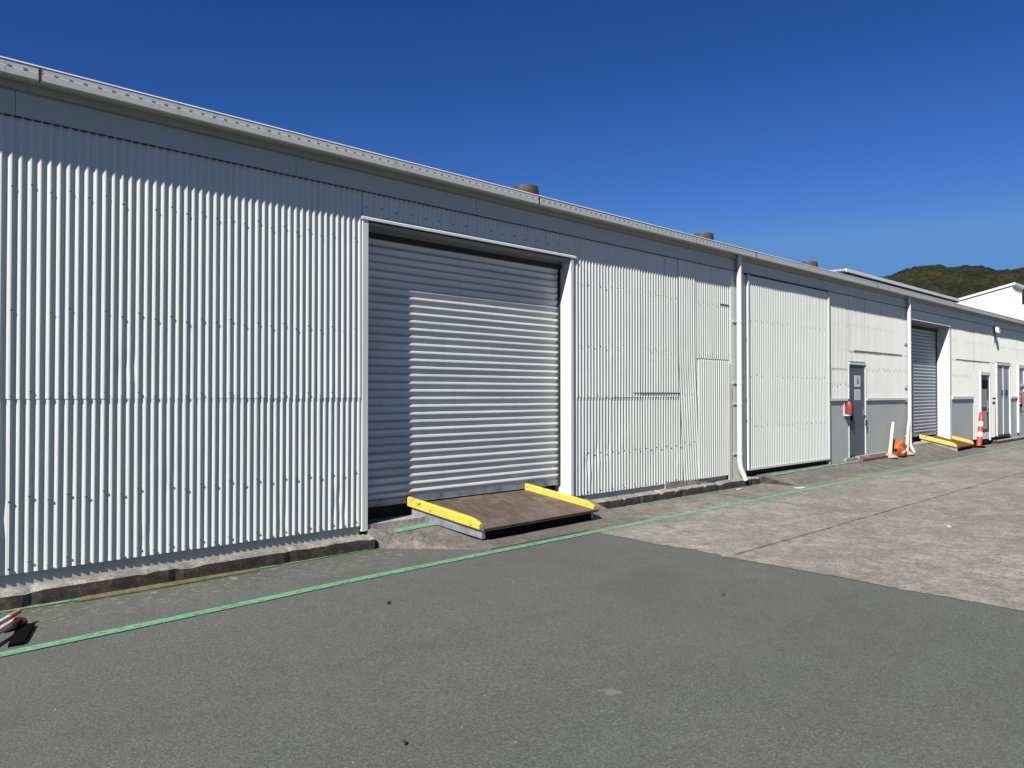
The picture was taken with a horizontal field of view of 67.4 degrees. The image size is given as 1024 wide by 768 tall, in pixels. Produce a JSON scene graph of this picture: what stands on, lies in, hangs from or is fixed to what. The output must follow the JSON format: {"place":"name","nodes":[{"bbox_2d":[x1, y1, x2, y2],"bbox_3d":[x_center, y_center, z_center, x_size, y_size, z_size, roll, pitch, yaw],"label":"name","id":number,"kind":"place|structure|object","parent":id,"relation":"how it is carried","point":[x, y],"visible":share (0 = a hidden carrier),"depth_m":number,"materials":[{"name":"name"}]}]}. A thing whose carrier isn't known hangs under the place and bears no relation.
{"place":"outdoors","nodes":[
{"label":"outdoors","id":0,"kind":"place"},
{"bbox_2d":[0,443,1023,767],"bbox_3d":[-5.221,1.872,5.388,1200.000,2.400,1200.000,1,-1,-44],"label":"asphalt yard","id":1,"kind":"structure","parent":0,"point":[596,651],"depth_m":4.99,"materials":[{"name":"grey asphalt"}]},
{"bbox_2d":[0,609,34,646],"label":"fallen barrier","id":2,"kind":"object","parent":1,"relation":"on","point":[22,631],"visible":1,"depth_m":5.76,"materials":[{"name":"orange plastic"}]},
{"bbox_2d":[76,568,257,602],"bbox_3d":[-3.190,1.886,7.243,1.700,0.018,0.150,1,-1,-44],"label":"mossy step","id":3,"kind":"object","parent":1,"relation":"on","point":[146,588],"visible":1,"depth_m":7.15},
{"bbox_2d":[0,532,374,610],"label":"kerb","id":4,"kind":"structure","parent":1,"relation":"on","point":[44,592],"depth_m":7.34,"materials":[{"name":"grey concrete"}]},
{"bbox_2d":[0,483,761,612],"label":"worn green line","id":5,"kind":"object","parent":1,"relation":"on","point":[286,563],"visible":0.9,"depth_m":7.91,"materials":[{"name":"green"}]},
{"bbox_2d":[361,499,643,549],"bbox_3d":[-0.008,1.808,10.049,3.946,0.292,1.450,1,-1,-44],"label":"door apron","id":6,"kind":"object","parent":1,"relation":"on","point":[382,532],"depth_m":9.28,"materials":[{"name":"concrete"}]},
{"bbox_2d":[393,522,436,531],"bbox_3d":[-1.121,1.733,9.366,0.096,0.036,0.783,-1,-1,43],"label":"apron green line","id":7,"kind":"object","parent":6,"relation":"on","point":[414,527],"visible":0.79,"depth_m":9.30,"materials":[{"name":"green paint"}]},
{"bbox_2d":[407,483,598,539],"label":"loading ramp","id":8,"kind":"structure","parent":6,"relation":"on","point":[530,507],"depth_m":9.99,"materials":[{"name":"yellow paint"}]},
{"bbox_2d":[0,56,1023,588],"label":"warehouse","id":9,"kind":"structure","parent":1,"relation":"on","point":[220,334],"depth_m":8.89,"materials":[{"name":"white metal"}]},
{"bbox_2d":[368,221,561,507],"bbox_3d":[-0.562,-0.234,10.411,3.611,3.475,0.095,1,-1,-44],"label":"roller door","id":10,"kind":"structure","parent":9,"relation":"in","point":[464,342],"depth_m":10.29,"materials":[{"name":"metal"}]},
{"bbox_2d":[744,273,829,470],"bbox_3d":[5.923,-0.221,16.334,3.800,3.867,0.078,1,-1,-44],"label":"sliding door","id":11,"kind":"structure","parent":9,"relation":"in","point":[788,324],"depth_m":16.17,"materials":[{"name":"white metal"}]},
{"bbox_2d":[843,399,852,420],"bbox_3d":[8.033,0.619,18.296,0.296,0.524,0.149,1,-1,-44],"label":"fire extinguisher","id":12,"kind":"object","parent":9,"relation":"attached to","point":[849,407],"visible":1,"depth_m":18.25,"materials":[{"name":"red paint"}]},
{"bbox_2d":[848,362,866,457],"bbox_3d":[8.449,0.628,18.796,1.010,2.305,0.126,1,-1,-44],"label":"door","id":13,"kind":"structure","parent":9,"relation":"in","point":[856,371],"depth_m":18.81,"materials":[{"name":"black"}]},
{"bbox_2d":[911,320,937,436],"bbox_3d":[12.006,-0.157,22.725,3.370,3.400,0.095,1,-1,-44],"label":"roller door","id":14,"kind":"structure","parent":9,"relation":"in","point":[923,338],"depth_m":23.13,"materials":[{"name":"grey metal"}]},
{"bbox_2d":[981,375,988,432],"bbox_3d":[16.119,0.674,26.171,0.990,1.950,0.080,1,-1,-44],"label":"glazed door","id":15,"kind":"structure","parent":9,"relation":"in","point":[985,378],"depth_m":26.27,"materials":[{"name":"black paint"}]},
{"bbox_2d":[994,326,999,338],"bbox_3d":[16.994,-1.806,26.917,0.200,0.431,0.170,1,-1,-44],"label":"floodlight","id":16,"kind":"object","parent":9,"relation":"attached to","point":[996,329],"visible":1,"depth_m":26.87,"materials":[{"name":"white metal"}]},
{"bbox_2d":[998,365,1002,434],"bbox_3d":[17.436,0.566,27.464,0.800,2.480,0.090,1,-1,-44],"label":"door","id":17,"kind":"structure","parent":9,"relation":"in","point":[1000,367],"depth_m":27.53,"materials":[{"name":"black paint"}]},
{"bbox_2d":[1003,366,1008,433],"bbox_3d":[18.041,0.574,28.047,0.800,2.480,0.090,1,-1,-44],"label":"door","id":18,"kind":"structure","parent":9,"relation":"in","point":[1006,368],"depth_m":28.06,"materials":[{"name":"black paint"}]},
{"bbox_2d":[1019,365,1023,391],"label":"window","id":19,"kind":"structure","parent":9,"relation":"in","point":[1021,367],"depth_m":29.54,"materials":[{"name":"white glass"}]},
{"bbox_2d":[0,445,1023,656],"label":"green line","id":20,"kind":"object","parent":1,"relation":"on","point":[71,639],"visible":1,"depth_m":7.39,"materials":[{"name":"green paint"}]},
{"bbox_2d":[591,476,759,508],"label":"kerb","id":21,"kind":"structure","parent":1,"relation":"on","point":[635,498],"depth_m":13.07,"materials":[{"name":"grey concrete"}]},
{"bbox_2d":[912,441,989,458],"bbox_3d":[12.644,1.902,22.483,3.950,0.395,1.400,1,-1,-44],"label":"second door apron","id":22,"kind":"object","parent":1,"relation":"on","point":[931,448],"visible":0.61,"depth_m":21.87,"materials":[{"name":"concrete"}]},
{"bbox_2d":[919,434,974,450],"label":"loading ramp","id":23,"kind":"structure","parent":22,"relation":"on","point":[955,443],"depth_m":22.75,"materials":[{"name":"yellow paint"}]},
{"bbox_2d":[958,282,1023,320],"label":"gable building","id":24,"kind":"structure","parent":1,"relation":"on","point":[1005,300],"depth_m":60.92,"materials":[{"name":"white metal"}]},
{"bbox_2d":[989,436,1023,443],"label":"kerb","id":25,"kind":"structure","parent":1,"relation":"on","point":[1002,440],"depth_m":27.75,"materials":[{"name":"grey concrete"}]},
{"bbox_2d":[0,0,1023,276],"label":"sky","id":26,"kind":"structure","parent":0,"point":[881,138],"materials":[{"name":"blue"}]},
{"bbox_2d":[587,440,1023,610],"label":"concrete yard","id":27,"kind":"structure","parent":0,"point":[974,552],"depth_m":10.30,"materials":[{"name":"grey concrete"}]},
{"bbox_2d":[726,453,1015,553],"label":"slab joints","id":28,"kind":"object","parent":27,"relation":"on","point":[863,517],"visible":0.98,"depth_m":11.29,"materials":[{"name":"grey"}]},
{"bbox_2d":[973,412,985,447],"bbox_3d":[15.213,1.494,25.110,0.475,1.175,0.579,0,-1,19],"label":"striped post","id":29,"kind":"object","parent":27,"relation":"on","point":[979,432],"visible":0.91,"depth_m":25.09,"materials":[{"name":"orange plastic"}]},
{"bbox_2d":[753,452,941,485],"bbox_3d":[8.207,1.936,18.216,8.900,0.215,1.180,1,-1,-44],"label":"side apron","id":30,"kind":"object","parent":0,"point":[823,473],"visible":0.74,"depth_m":16.95,"materials":[{"name":"concrete"}]},
{"bbox_2d":[771,460,859,474],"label":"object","id":31,"kind":"object","parent":30,"relation":"on","point":[814,468],"visible":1,"depth_m":16.72,"materials":[{"name":"green"}]},
{"bbox_2d":[886,422,897,457],"bbox_3d":[9.732,1.430,19.790,0.403,0.903,0.407,0,-1,1],"label":"marker post","id":32,"kind":"object","parent":30,"relation":"on","point":[890,454],"visible":0.9,"depth_m":19.81,"materials":[{"name":"beige plastic"}]},
{"bbox_2d":[892,440,906,455],"bbox_3d":[10.205,1.677,20.275,0.790,0.408,0.444,1,-1,-44],"label":"crushed cone","id":33,"kind":"object","parent":30,"relation":"on","point":[899,447],"visible":0.86,"depth_m":20.16,"materials":[{"name":"orange plastic"}]},
{"bbox_2d":[905,420,914,454],"bbox_3d":[10.613,1.424,20.669,0.394,0.922,0.400,0,-1,1],"label":"marker post","id":34,"kind":"object","parent":30,"relation":"on","point":[907,438],"visible":0.72,"depth_m":20.70,"materials":[{"name":"beige plastic"}]},
{"bbox_2d":[830,268,959,325],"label":"roof","id":35,"kind":"structure","parent":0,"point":[861,275],"depth_m":46.46,"materials":[{"name":"metal"}]},
{"bbox_2d":[878,264,1023,304],"bbox_3d":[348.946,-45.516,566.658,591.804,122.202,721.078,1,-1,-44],"label":"hills","id":36,"kind":"structure","parent":0,"point":[961,281],"depth_m":566.75,"materials":[{"name":"green plant"}]}
]}

